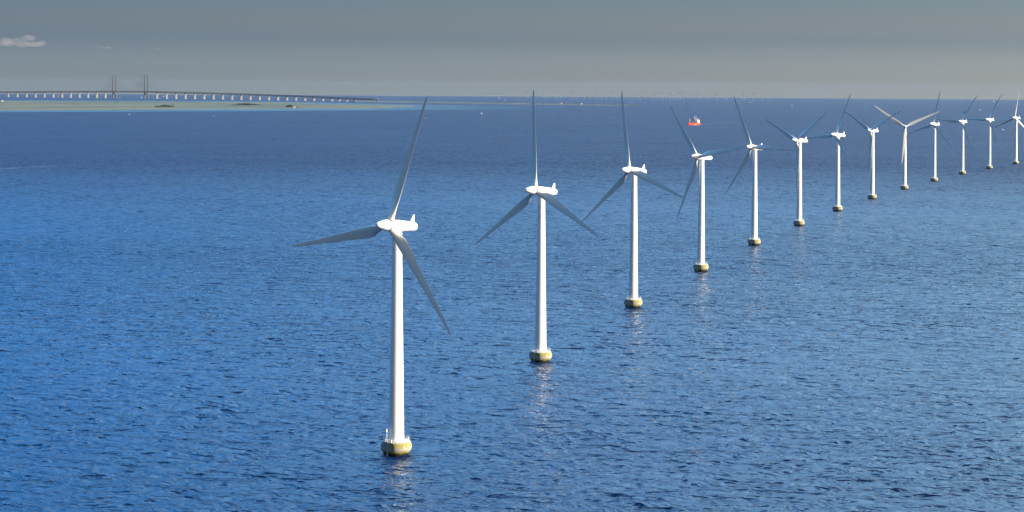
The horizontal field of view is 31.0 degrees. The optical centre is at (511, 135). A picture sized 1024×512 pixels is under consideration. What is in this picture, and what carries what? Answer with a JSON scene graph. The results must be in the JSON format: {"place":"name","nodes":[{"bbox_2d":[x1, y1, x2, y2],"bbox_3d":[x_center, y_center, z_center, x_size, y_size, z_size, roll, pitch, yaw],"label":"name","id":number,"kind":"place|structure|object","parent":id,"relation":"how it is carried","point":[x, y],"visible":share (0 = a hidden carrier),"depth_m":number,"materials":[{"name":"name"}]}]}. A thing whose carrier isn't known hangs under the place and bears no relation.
{"place":"outdoors","nodes":[
{"label":"outdoors","id":0,"kind":"place"},
{"bbox_2d":[0,101,408,109],"bbox_3d":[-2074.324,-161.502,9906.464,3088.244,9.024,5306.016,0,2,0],"label":"island","id":1,"kind":"structure","parent":0,"point":[77,105],"depth_m":9576.40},
{"bbox_2d":[0,100,585,111],"bbox_3d":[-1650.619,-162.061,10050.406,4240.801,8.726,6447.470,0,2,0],"label":"shallow water","id":2,"kind":"structure","parent":0,"point":[438,107],"depth_m":8825.57,"materials":[{"name":"blue liquid"}]},
{"bbox_2d":[355,100,640,105],"bbox_3d":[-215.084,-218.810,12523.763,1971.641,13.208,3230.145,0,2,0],"label":"reclaimed island","id":3,"kind":"structure","parent":0,"point":[490,103],"depth_m":11982.33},
{"bbox_2d":[0,94,1023,511],"bbox_3d":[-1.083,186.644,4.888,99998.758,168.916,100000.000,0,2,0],"label":"sea","id":4,"kind":"structure","parent":0,"point":[186,324],"depth_m":846.23,"materials":[{"name":"liquid"}]},
{"bbox_2d":[0,75,378,100],"bbox_3d":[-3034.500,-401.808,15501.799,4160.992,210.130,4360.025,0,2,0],"label":"cable stayed bridge","id":5,"kind":"structure","parent":4,"relation":"on","point":[195,93],"depth_m":15676.37,"materials":[{"name":"concrete"}]},
{"bbox_2d":[292,96,450,456],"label":"wind turbine","id":6,"kind":"object","parent":4,"relation":"in","point":[395,444],"visible":0.96,"depth_m":515.40,"materials":[{"name":"metal"}]},
{"bbox_2d":[474,90,598,361],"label":"wind turbine","id":7,"kind":"object","parent":4,"relation":"in","point":[540,353],"visible":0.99,"depth_m":692.47,"materials":[{"name":"metal"}]},
{"bbox_2d":[582,91,684,306],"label":"wind turbine","id":8,"kind":"object","parent":4,"relation":"in","point":[633,299],"visible":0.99,"depth_m":865.69,"materials":[{"name":"metal"}]},
{"bbox_2d":[688,116,699,124],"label":"dredger ship","id":9,"kind":"object","parent":4,"relation":"on","point":[695,122],"visible":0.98,"depth_m":5176.21,"materials":[{"name":"red"}]},
{"bbox_2d":[670,105,745,271],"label":"wind turbine","id":10,"kind":"object","parent":4,"relation":"in","point":[700,265],"visible":0.97,"depth_m":1039.18,"materials":[{"name":"metal"}]},
{"bbox_2d":[725,97,795,244],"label":"wind turbine","id":11,"kind":"object","parent":4,"relation":"in","point":[753,240],"visible":0.97,"depth_m":1214.38,"materials":[{"name":"metal"}]},
{"bbox_2d":[765,111,827,225],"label":"wind turbine","id":12,"kind":"object","parent":4,"relation":"in","point":[798,220],"visible":0.97,"depth_m":1387.63,"materials":[{"name":"metal"}]},
{"bbox_2d":[804,94,850,210],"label":"wind turbine","id":13,"kind":"object","parent":4,"relation":"in","point":[837,206],"visible":0.98,"depth_m":1558.12,"materials":[{"name":"metal"}]},
{"bbox_2d":[845,111,899,198],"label":"wind turbine","id":14,"kind":"object","parent":4,"relation":"in","point":[871,195],"visible":0.98,"depth_m":1730.02,"materials":[{"name":"metal"}]},
{"bbox_2d":[874,105,939,188],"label":"wind turbine","id":15,"kind":"object","parent":4,"relation":"in","point":[904,186],"visible":0.96,"depth_m":1899.73,"materials":[{"name":"metal"}]},
{"bbox_2d":[907,93,950,180],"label":"wind turbine","id":16,"kind":"object","parent":4,"relation":"in","point":[935,128],"visible":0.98,"depth_m":2068.85,"materials":[{"name":"metal"}]},
{"bbox_2d":[936,96,976,173],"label":"wind turbine","id":17,"kind":"object","parent":4,"relation":"in","point":[962,122],"visible":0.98,"depth_m":2246.78,"materials":[{"name":"metal"}]},
{"bbox_2d":[967,95,1000,168],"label":"wind turbine","id":18,"kind":"object","parent":4,"relation":"in","point":[989,165],"visible":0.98,"depth_m":2405.05,"materials":[{"name":"metal"}]},
{"bbox_2d":[994,96,1023,163],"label":"wind turbine","id":19,"kind":"object","parent":4,"relation":"in","point":[1015,161],"visible":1,"depth_m":2567.71,"materials":[{"name":"metal"}]},
{"bbox_2d":[0,0,1023,99],"label":"sky","id":20,"kind":"structure","parent":0,"point":[862,49],"materials":[{"name":"grey"}]},
{"bbox_2d":[353,95,786,97],"bbox_3d":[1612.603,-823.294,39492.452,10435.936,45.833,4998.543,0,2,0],"label":"distant coast hills","id":21,"kind":"structure","parent":0,"point":[562,96],"depth_m":37997.31,"materials":[{"name":"grey"}]}
]}

